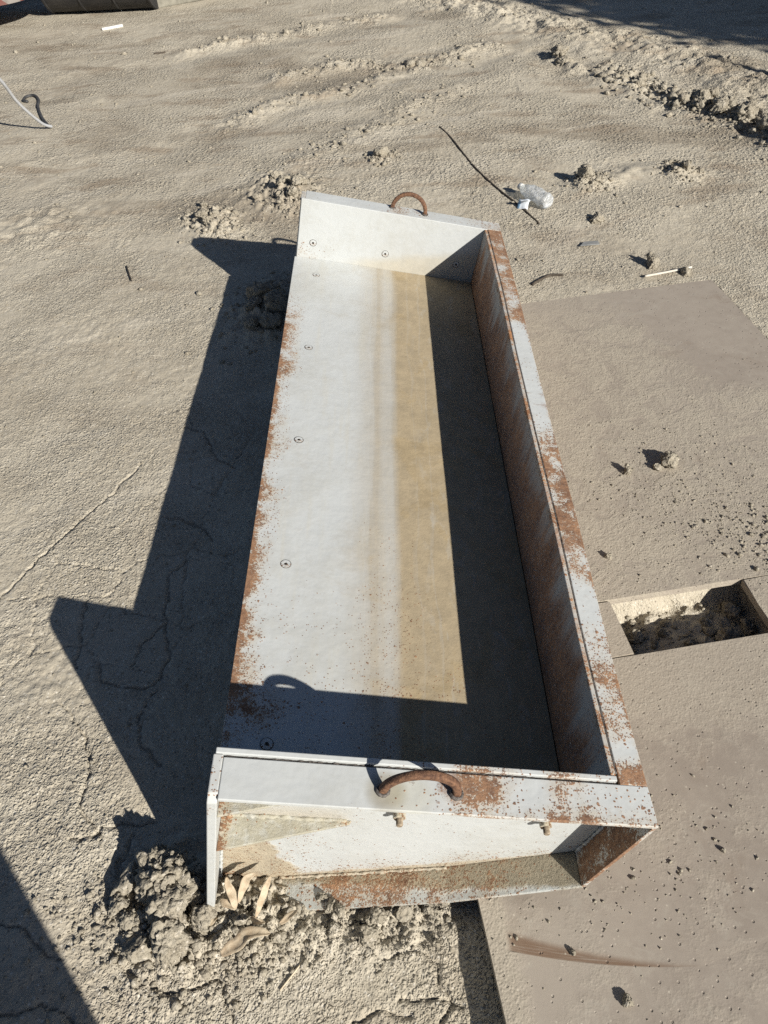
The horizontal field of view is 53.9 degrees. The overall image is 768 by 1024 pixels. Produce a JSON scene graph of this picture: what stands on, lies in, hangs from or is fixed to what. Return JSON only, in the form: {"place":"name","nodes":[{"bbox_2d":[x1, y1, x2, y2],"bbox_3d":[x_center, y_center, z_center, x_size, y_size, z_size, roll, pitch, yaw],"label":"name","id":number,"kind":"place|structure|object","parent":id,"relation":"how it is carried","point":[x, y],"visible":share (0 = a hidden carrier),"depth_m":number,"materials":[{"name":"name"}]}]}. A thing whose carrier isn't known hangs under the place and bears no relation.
{"place":"outdoors","nodes":[
{"label":"outdoors","id":0,"kind":"place"},
{"bbox_2d":[0,0,21,5],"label":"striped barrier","id":1,"kind":"object","parent":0,"point":[4,2],"visible":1,"depth_m":5.79,"materials":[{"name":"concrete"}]},
{"bbox_2d":[0,0,767,1023],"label":"ground","id":2,"kind":"structure","parent":0,"point":[102,496],"depth_m":3.00,"materials":[{"name":"sand"}]},
{"bbox_2d":[0,78,52,127],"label":"hose","id":3,"kind":"object","parent":2,"relation":"on","point":[22,106],"visible":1,"depth_m":4.23,"materials":[{"name":"plastic"}]},
{"bbox_2d":[22,94,49,128],"bbox_3d":[-2.124,-2.477,4.656,0.103,0.028,0.708,-24,50,-19],"label":"hose","id":4,"kind":"object","parent":2,"relation":"on","point":[25,97],"visible":0.94,"depth_m":4.76,"materials":[{"name":"black rubber"}]},
{"bbox_2d":[41,0,158,13],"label":"oil drum","id":5,"kind":"object","parent":2,"relation":"on","point":[54,6],"visible":0.98,"depth_m":6.17,"materials":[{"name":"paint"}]},
{"bbox_2d":[102,24,122,30],"bbox_3d":[-2.129,-3.797,5.918,0.165,0.022,0.023,-24,49,-18],"label":"plastic pipe","id":6,"kind":"object","parent":2,"relation":"on","point":[112,27],"visible":1,"depth_m":5.91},
{"bbox_2d":[107,892,129,916],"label":"dirt clod","id":7,"kind":"object","parent":2,"relation":"on","point":[119,902],"visible":1,"depth_m":1.45,"materials":[{"name":"soil"}]},
{"bbox_2d":[109,860,137,899],"bbox_3d":[-0.501,0.723,1.474,0.045,0.037,0.083,3,62,35],"label":"dirt clod","id":8,"kind":"object","parent":2,"relation":"on","point":[125,884],"visible":0.94,"depth_m":1.46,"materials":[{"name":"soil"}]},
{"bbox_2d":[118,909,140,930],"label":"dirt clod","id":9,"kind":"object","parent":2,"relation":"on","point":[126,920],"visible":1,"depth_m":1.43,"materials":[{"name":"soil"}]},
{"bbox_2d":[119,931,151,963],"bbox_3d":[-0.459,0.811,1.407,0.067,0.042,0.053,-6,50,-19],"label":"dirt clod","id":10,"kind":"object","parent":2,"relation":"on","point":[135,948],"visible":0.91,"depth_m":1.40,"materials":[{"name":"soil"}]},
{"bbox_2d":[148,843,167,852],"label":"dirt clod","id":11,"kind":"object","parent":2,"relation":"on","point":[164,846],"visible":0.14,"depth_m":1.52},
{"bbox_2d":[134,845,188,904],"bbox_3d":[-0.433,0.704,1.462,0.105,0.103,0.102,0,46,4],"label":"dirt clod","id":12,"kind":"object","parent":2,"relation":"on","point":[157,864],"visible":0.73,"depth_m":1.44,"materials":[{"name":"soil"}]},
{"bbox_2d":[147,916,194,972],"bbox_3d":[-0.401,0.789,1.396,0.073,0.085,0.087,-36,54,-27],"label":"dirt clod","id":13,"kind":"object","parent":2,"relation":"on","point":[172,939],"visible":0.93,"depth_m":1.38,"materials":[{"name":"soil"}]},
{"bbox_2d":[145,866,200,926],"bbox_3d":[-0.399,0.735,1.434,0.091,0.078,0.115,7,56,5],"label":"dirt clod","id":14,"kind":"object","parent":2,"relation":"on","point":[166,899],"visible":0.83,"depth_m":1.41,"materials":[{"name":"soil"}]},
{"bbox_2d":[153,0,199,8],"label":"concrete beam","id":15,"kind":"structure","parent":2,"relation":"on","point":[164,3],"depth_m":6.34,"materials":[{"name":"concrete"}]},
{"bbox_2d":[189,890,204,905],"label":"dirt clod","id":16,"kind":"object","parent":2,"relation":"on","point":[198,897],"visible":0.83,"depth_m":1.44,"materials":[{"name":"soil"}]},
{"bbox_2d":[194,209,207,218],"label":"dirt clod","id":17,"kind":"object","parent":2,"relation":"on","point":[200,214],"visible":0.88,"depth_m":3.43,"materials":[{"name":"soil"}]},
{"bbox_2d":[187,903,217,930],"bbox_3d":[-0.342,0.762,1.426,0.051,0.060,0.053,28,34,5],"label":"dirt clod","id":18,"kind":"object","parent":2,"relation":"on","point":[200,917],"visible":0.99,"depth_m":1.41,"materials":[{"name":"soil"}]},
{"bbox_2d":[199,200,207,206],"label":"dirt clod","id":19,"kind":"object","parent":2,"relation":"on","point":[203,203],"visible":0.86,"depth_m":3.58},
{"bbox_2d":[202,215,211,225],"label":"dirt clod","id":20,"kind":"object","parent":2,"relation":"on","point":[206,219],"visible":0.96,"depth_m":3.39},
{"bbox_2d":[230,908,251,925],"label":"dirt clod","id":21,"kind":"object","parent":2,"relation":"on","point":[239,917],"visible":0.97,"depth_m":1.42,"materials":[{"name":"soil"}]},
{"bbox_2d":[220,926,269,956],"bbox_3d":[-0.257,0.783,1.384,0.096,0.026,0.030,-20,48,-15],"label":"dry leaf","id":22,"kind":"object","parent":2,"relation":"on","point":[239,940],"visible":1,"depth_m":1.38,"materials":[{"name":"plant"}]},
{"bbox_2d":[245,917,252,926],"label":"dirt clod","id":23,"kind":"object","parent":2,"relation":"on","point":[248,922],"visible":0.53,"depth_m":1.43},
{"bbox_2d":[243,315,258,328],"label":"dirt clod","id":24,"kind":"object","parent":2,"relation":"on","point":[251,322],"visible":0.96,"depth_m":2.77,"materials":[{"name":"soil"}]},
{"bbox_2d":[244,296,262,309],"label":"dirt clod","id":25,"kind":"object","parent":2,"relation":"on","point":[252,302],"visible":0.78,"depth_m":2.84,"materials":[{"name":"soil"}]},
{"bbox_2d":[251,893,266,908],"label":"dirt clod","id":26,"kind":"object","parent":2,"relation":"on","point":[254,898],"visible":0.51,"depth_m":1.44,"materials":[{"name":"soil"}]},
{"bbox_2d":[253,924,265,928],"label":"dirt clod","id":27,"kind":"object","parent":2,"relation":"on","point":[262,925],"visible":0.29,"depth_m":1.42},
{"bbox_2d":[251,916,264,924],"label":"dry leaf","id":28,"kind":"object","parent":27,"relation":"on","point":[255,921],"visible":1,"depth_m":1.41,"materials":[{"name":"plant"}]},
{"bbox_2d":[255,876,270,917],"bbox_3d":[-0.225,0.716,1.403,0.011,0.054,0.065,18,50,19],"label":"dry leaf","id":29,"kind":"object","parent":2,"relation":"on","point":[263,894],"visible":1,"depth_m":1.40,"materials":[{"name":"plant"}]},
{"bbox_2d":[246,280,284,299],"bbox_3d":[-0.451,-0.839,2.897,0.155,0.135,0.080,-14,65,1],"label":"dirt clod","id":30,"kind":"object","parent":2,"relation":"on","point":[260,289],"visible":0.56,"depth_m":2.85,"materials":[{"name":"soil"}]},
{"bbox_2d":[258,310,283,328],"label":"dirt clod","id":31,"kind":"object","parent":2,"relation":"on","point":[267,320],"visible":0.96,"depth_m":2.76,"materials":[{"name":"soil"}]},
{"bbox_2d":[269,170,279,179],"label":"dirt clod","id":32,"kind":"object","parent":2,"relation":"on","point":[274,174],"visible":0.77,"depth_m":3.71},
{"bbox_2d":[263,289,287,316],"bbox_3d":[-0.393,-0.780,2.820,0.124,0.118,0.121,-8,46,-4],"label":"dirt clod","id":33,"kind":"object","parent":2,"relation":"on","point":[275,301],"visible":0.59,"depth_m":2.79,"materials":[{"name":"soil"}]},
{"bbox_2d":[269,930,281,943],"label":"dirt clod","id":34,"kind":"object","parent":2,"relation":"on","point":[274,937],"visible":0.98,"depth_m":1.41,"materials":[{"name":"soil"}]},
{"bbox_2d":[275,188,284,195],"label":"dirt clod","id":35,"kind":"object","parent":2,"relation":"on","point":[279,191],"visible":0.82,"depth_m":3.54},
{"bbox_2d":[275,174,290,183],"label":"dirt clod","id":36,"kind":"object","parent":2,"relation":"on","point":[286,178],"visible":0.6,"depth_m":3.61,"materials":[{"name":"soil"}]},
{"bbox_2d":[277,896,289,903],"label":"dirt clod","id":37,"kind":"object","parent":2,"relation":"on","point":[282,899],"visible":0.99,"depth_m":1.47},
{"bbox_2d":[279,910,296,924],"bbox_3d":[-0.178,0.751,1.402,0.038,0.012,0.012,-27,50,-21],"label":"dry leaf","id":38,"kind":"object","parent":2,"relation":"on","point":[288,916],"visible":1,"depth_m":1.40,"materials":[{"name":"plant"}]},
{"bbox_2d":[280,962,301,990],"bbox_3d":[-0.170,0.850,1.384,0.004,0.008,0.060,31,55,29],"label":"twig","id":39,"kind":"object","parent":2,"relation":"on","point":[288,979],"visible":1,"depth_m":1.38,"materials":[{"name":"wood"}]},
{"bbox_2d":[286,186,297,196],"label":"dirt clod","id":40,"kind":"object","parent":2,"relation":"on","point":[291,191],"visible":1,"depth_m":3.49,"materials":[{"name":"soil"}]},
{"bbox_2d":[289,899,298,905],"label":"dirt clod","id":41,"kind":"object","parent":2,"relation":"on","point":[293,901],"visible":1,"depth_m":1.46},
{"bbox_2d":[291,174,303,185],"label":"dirt clod","id":42,"kind":"object","parent":2,"relation":"on","point":[296,180],"visible":1,"depth_m":3.54,"materials":[{"name":"soil"}]},
{"bbox_2d":[300,176,307,184],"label":"dirt clod","id":43,"kind":"object","parent":2,"relation":"on","point":[305,181],"visible":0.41,"depth_m":3.65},
{"bbox_2d":[315,892,328,901],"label":"dirt clod","id":44,"kind":"object","parent":2,"relation":"on","point":[322,896],"visible":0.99,"depth_m":1.46,"materials":[{"name":"soil"}]},
{"bbox_2d":[321,918,328,927],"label":"dirt clod","id":45,"kind":"object","parent":2,"relation":"on","point":[325,923],"visible":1,"depth_m":1.44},
{"bbox_2d":[325,896,335,914],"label":"dirt clod","id":46,"kind":"object","parent":2,"relation":"on","point":[330,905],"visible":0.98,"depth_m":1.44,"materials":[{"name":"soil"}]},
{"bbox_2d":[329,903,337,920],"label":"dirt clod","id":47,"kind":"object","parent":2,"relation":"on","point":[334,916],"visible":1,"depth_m":1.44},
{"bbox_2d":[328,921,339,933],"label":"dirt clod","id":48,"kind":"object","parent":2,"relation":"on","point":[334,927],"visible":1,"depth_m":1.42,"materials":[{"name":"soil"}]},
{"bbox_2d":[334,903,344,917],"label":"dirt clod","id":49,"kind":"object","parent":2,"relation":"on","point":[339,909],"visible":1,"depth_m":1.43,"materials":[{"name":"soil"}]},
{"bbox_2d":[359,916,365,923],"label":"dirt clod","id":50,"kind":"object","parent":2,"relation":"on","point":[362,919],"visible":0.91,"depth_m":1.44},
{"bbox_2d":[362,938,370,946],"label":"dirt clod","id":51,"kind":"object","parent":2,"relation":"on","point":[367,943],"visible":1,"depth_m":1.41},
{"bbox_2d":[355,924,372,942],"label":"dirt clod","id":52,"kind":"object","parent":51,"relation":"on","point":[363,930],"visible":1,"depth_m":1.41,"materials":[{"name":"soil"}]},
{"bbox_2d":[354,923,379,946],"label":"dirt clod","id":53,"kind":"object","parent":2,"relation":"on","point":[375,936],"visible":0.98,"depth_m":1.42,"materials":[{"name":"soil"}]},
{"bbox_2d":[364,915,371,925],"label":"dirt clod","id":54,"kind":"object","parent":2,"relation":"on","point":[367,919],"visible":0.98,"depth_m":1.43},
{"bbox_2d":[364,906,385,923],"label":"dirt clod","id":55,"kind":"object","parent":2,"relation":"on","point":[377,914],"visible":0.98,"depth_m":1.43,"materials":[{"name":"soil"}]},
{"bbox_2d":[373,146,388,156],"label":"dirt clod","id":56,"kind":"object","parent":2,"relation":"on","point":[377,151],"visible":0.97,"depth_m":3.87,"materials":[{"name":"soil"}]},
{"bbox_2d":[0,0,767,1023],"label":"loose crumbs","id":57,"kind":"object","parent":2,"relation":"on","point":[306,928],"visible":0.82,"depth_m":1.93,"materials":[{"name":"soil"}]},
{"bbox_2d":[220,898,236,909],"bbox_3d":[-0.292,0.735,1.415,0.035,0.009,0.015,7,47,10],"label":"dry leaf","id":58,"kind":"object","parent":57,"relation":"on","point":[225,903],"visible":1,"depth_m":1.42,"materials":[{"name":"plant"}]},
{"bbox_2d":[224,877,237,908],"bbox_3d":[-0.286,0.714,1.417,0.017,0.028,0.051,-23,49,-18],"label":"dry leaf","id":59,"kind":"object","parent":58,"relation":"on","point":[231,893],"visible":1,"depth_m":1.41,"materials":[{"name":"plant"}]},
{"bbox_2d":[238,873,254,902],"bbox_3d":[-0.261,0.701,1.414,0.014,0.048,0.052,33,56,30],"label":"dry leaf","id":60,"kind":"object","parent":57,"relation":"on","point":[245,882],"visible":1,"depth_m":1.41,"materials":[{"name":"plant"}]},
{"bbox_2d":[393,905,413,922],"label":"dirt clod","id":61,"kind":"object","parent":2,"relation":"on","point":[403,914],"visible":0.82,"depth_m":1.44,"materials":[{"name":"soil"}]},
{"bbox_2d":[421,904,433,914],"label":"dirt clod","id":62,"kind":"object","parent":2,"relation":"on","point":[427,908],"visible":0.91,"depth_m":1.45,"materials":[{"name":"soil"}]},
{"bbox_2d":[206,191,658,910],"bbox_3d":[0.037,-0.145,2.048,0.704,0.592,2.133,6,45,-7],"label":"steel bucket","id":63,"kind":"object","parent":2,"relation":"on","point":[426,705],"visible":1,"depth_m":1.61,"materials":[{"name":"metal"}]},
{"bbox_2d":[429,904,440,918],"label":"dirt clod","id":64,"kind":"object","parent":2,"relation":"on","point":[436,910],"visible":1,"depth_m":1.45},
{"bbox_2d":[432,939,440,947],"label":"dirt clod","id":65,"kind":"object","parent":2,"relation":"on","point":[436,943],"visible":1,"depth_m":1.41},
{"bbox_2d":[439,126,539,223],"bbox_3d":[0.481,-1.692,3.742,0.042,0.024,1.234,-15,47,-10],"label":"stick","id":66,"kind":"object","parent":2,"relation":"on","point":[494,185],"visible":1,"depth_m":3.66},
{"bbox_2d":[517,199,529,209],"bbox_3d":[0.633,-1.399,3.422,0.062,0.048,0.025,18,50,20],"label":"bottle label","id":67,"kind":"object","parent":2,"relation":"on","point":[523,203],"visible":1,"depth_m":3.43,"materials":[{"name":"paper"}]},
{"bbox_2d":[517,183,552,208],"bbox_3d":[0.688,-1.456,3.455,0.076,0.073,0.215,-24,49,-18],"label":"plastic bottle","id":68,"kind":"object","parent":2,"relation":"on","point":[520,186],"visible":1,"depth_m":3.45,"materials":[{"name":"white"}]},
{"bbox_2d":[531,273,563,285],"bbox_3d":[0.649,-0.935,3.024,0.154,0.013,0.037,-21,49,-16],"label":"twig","id":69,"kind":"object","parent":2,"relation":"on","point":[544,277],"visible":1,"depth_m":3.03,"materials":[{"name":"wood"}]},
{"bbox_2d":[550,43,569,57],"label":"dirt clod","id":70,"kind":"object","parent":2,"relation":"on","point":[558,49],"visible":1,"depth_m":4.86,"materials":[{"name":"soil"}]},
{"bbox_2d":[554,55,573,65],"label":"dirt clod","id":71,"kind":"object","parent":2,"relation":"on","point":[562,60],"visible":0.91,"depth_m":4.83,"materials":[{"name":"soil"}]},
{"bbox_2d":[577,163,593,178],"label":"dirt clod","id":72,"kind":"object","parent":2,"relation":"on","point":[585,170],"visible":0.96,"depth_m":3.53,"materials":[{"name":"soil"}]},
{"bbox_2d":[580,241,599,245],"bbox_3d":[0.867,-1.135,3.189,0.087,0.004,0.031,-7,49,-6],"label":"scrap piece","id":73,"kind":"object","parent":2,"relation":"on","point":[586,243],"visible":1,"depth_m":3.18,"materials":[{"name":"metal"}]},
{"bbox_2d":[590,211,604,223],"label":"dirt clod","id":74,"kind":"object","parent":2,"relation":"on","point":[597,217],"visible":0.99,"depth_m":3.31,"materials":[{"name":"soil"}]},
{"bbox_2d":[594,172,602,183],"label":"dirt clod","id":75,"kind":"object","parent":2,"relation":"on","point":[597,175],"visible":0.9,"depth_m":3.54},
{"bbox_2d":[598,602,633,658],"bbox_3d":[0.345,0.320,1.825,0.473,0.024,0.159,-8,46,-4],"label":"road plate","id":76,"kind":"object","parent":2,"relation":"on","point":[614,632],"visible":0.16,"depth_m":1.82,"materials":[{"name":"concrete"}]},
{"bbox_2d":[477,633,767,1023],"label":"road plate","id":77,"kind":"object","parent":2,"relation":"on","point":[689,711],"visible":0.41,"depth_m":1.41,"materials":[{"name":"steel"},{"name":"dirt"}]},
{"bbox_2d":[569,949,575,955],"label":"pebble","id":78,"kind":"object","parent":77,"relation":"on","point":[572,952],"visible":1,"depth_m":1.35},
{"bbox_2d":[622,992,633,1007],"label":"pebble","id":79,"kind":"object","parent":77,"relation":"on","point":[627,1000],"visible":1,"depth_m":1.29,"materials":[{"name":"stone"}]},
{"bbox_2d":[624,629,643,644],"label":"dirt clod","id":80,"kind":"object","parent":2,"relation":"on","point":[635,636],"visible":0.88,"depth_m":1.90,"materials":[{"name":"soil"}]},
{"bbox_2d":[637,71,646,80],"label":"dirt clod","id":81,"kind":"object","parent":2,"relation":"on","point":[642,75],"visible":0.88,"depth_m":4.50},
{"bbox_2d":[521,280,767,603],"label":"road plate","id":82,"kind":"object","parent":2,"relation":"on","point":[684,341],"visible":0.45,"depth_m":2.35,"materials":[{"name":"concrete"}]},
{"bbox_2d":[604,552,611,559],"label":"dirt clod","id":83,"kind":"object","parent":82,"relation":"on","point":[608,555],"visible":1,"depth_m":1.98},
{"bbox_2d":[624,463,632,474],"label":"dirt clod","id":84,"kind":"object","parent":82,"relation":"on","point":[628,469],"visible":1,"depth_m":2.20,"materials":[{"name":"soil"}]},
{"bbox_2d":[653,462,663,470],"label":"dirt clod","id":85,"kind":"object","parent":82,"relation":"on","point":[657,466],"visible":1,"depth_m":2.21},
{"bbox_2d":[659,451,679,468],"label":"dirt clod","id":86,"kind":"object","parent":82,"relation":"on","point":[669,459],"visible":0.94,"depth_m":2.20,"materials":[{"name":"soil"}]},
{"bbox_2d":[646,251,660,269],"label":"dirt clod","id":87,"kind":"object","parent":2,"relation":"on","point":[653,261],"visible":0.95,"depth_m":3.03,"materials":[{"name":"soil"}]},
{"bbox_2d":[657,628,666,637],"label":"dirt clod","id":88,"kind":"object","parent":2,"relation":"on","point":[662,632],"visible":1,"depth_m":1.91,"materials":[{"name":"soil"}]},
{"bbox_2d":[644,266,691,276],"bbox_3d":[1.131,-0.956,3.002,0.208,0.011,0.009,-14,47,-9],"label":"stick","id":89,"kind":"object","parent":2,"relation":"on","point":[658,273],"visible":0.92,"depth_m":3.00,"materials":[{"name":"beige wood"}]},
{"bbox_2d":[672,99,679,107],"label":"dirt clod","id":90,"kind":"object","parent":2,"relation":"on","point":[676,103],"visible":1,"depth_m":4.19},
{"bbox_2d":[676,93,690,101],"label":"dirt clod","id":91,"kind":"object","parent":2,"relation":"on","point":[683,96],"visible":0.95,"depth_m":4.20,"materials":[{"name":"soil"}]},
{"bbox_2d":[680,266,691,276],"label":"dirt clod","id":92,"kind":"object","parent":2,"relation":"on","point":[685,271],"visible":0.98,"depth_m":2.98,"materials":[{"name":"soil"}]},
{"bbox_2d":[681,160,691,170],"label":"dirt clod","id":93,"kind":"object","parent":2,"relation":"on","point":[686,164],"visible":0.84,"depth_m":3.56,"materials":[{"name":"soil"}]},
{"bbox_2d":[684,637,699,645],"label":"dirt clod","id":94,"kind":"object","parent":2,"relation":"on","point":[689,642],"visible":0.61,"depth_m":1.87,"materials":[{"name":"soil"}]},
{"bbox_2d":[690,96,705,108],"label":"dirt clod","id":95,"kind":"object","parent":2,"relation":"on","point":[699,102],"visible":0.77,"depth_m":4.12,"materials":[{"name":"soil"}]},
{"bbox_2d":[692,88,711,104],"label":"dirt clod","id":96,"kind":"object","parent":2,"relation":"on","point":[705,93],"visible":0.58,"depth_m":4.17,"materials":[{"name":"soil"}]},
{"bbox_2d":[705,87,719,97],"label":"dirt clod","id":97,"kind":"object","parent":2,"relation":"on","point":[715,91],"visible":0.37,"depth_m":4.17,"materials":[{"name":"soil"}]},
{"bbox_2d":[709,99,726,115],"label":"dirt clod","id":98,"kind":"object","parent":2,"relation":"on","point":[718,107],"visible":0.93,"depth_m":4.05,"materials":[{"name":"soil"}]},
{"bbox_2d":[712,95,729,113],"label":"dirt clod","id":99,"kind":"object","parent":2,"relation":"on","point":[725,97],"visible":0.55,"depth_m":4.07,"materials":[{"name":"soil"}]},
{"bbox_2d":[715,626,739,640],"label":"dirt clod","id":100,"kind":"object","parent":2,"relation":"on","point":[727,633],"visible":0.45,"depth_m":1.88,"materials":[{"name":"soil"}]},
{"bbox_2d":[721,600,741,618],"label":"dirt clod","id":101,"kind":"object","parent":2,"relation":"on","point":[730,609],"visible":0.98,"depth_m":1.93,"materials":[{"name":"soil"}]},
{"bbox_2d":[727,94,740,111],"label":"dirt clod","id":102,"kind":"object","parent":2,"relation":"on","point":[732,100],"visible":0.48,"depth_m":4.06,"materials":[{"name":"soil"}]},
{"bbox_2d":[736,103,759,121],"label":"dirt clod","id":103,"kind":"object","parent":2,"relation":"on","point":[748,111],"visible":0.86,"depth_m":3.95,"materials":[{"name":"soil"}]},
{"bbox_2d":[739,618,757,635],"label":"dirt clod","id":104,"kind":"object","parent":2,"relation":"on","point":[748,626],"visible":0.89,"depth_m":1.90,"materials":[{"name":"soil"}]},
{"bbox_2d":[740,98,763,107],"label":"dirt clod","id":105,"kind":"object","parent":2,"relation":"on","point":[756,102],"visible":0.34,"depth_m":3.98,"materials":[{"name":"soil"}]},
{"bbox_2d":[740,575,767,627],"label":"road plate","id":106,"kind":"object","parent":2,"relation":"on","point":[758,598],"visible":1,"depth_m":1.89,"materials":[{"name":"concrete"}]},
{"bbox_2d":[754,108,767,124],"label":"dirt clod","id":107,"kind":"object","parent":2,"relation":"on","point":[761,114],"visible":0.48,"depth_m":3.95,"materials":[{"name":"soil"}]},
{"bbox_2d":[756,113,767,129],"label":"dirt clod","id":108,"kind":"object","parent":2,"relation":"on","point":[763,125],"visible":0.79,"depth_m":3.85,"materials":[{"name":"soil"}]}
]}

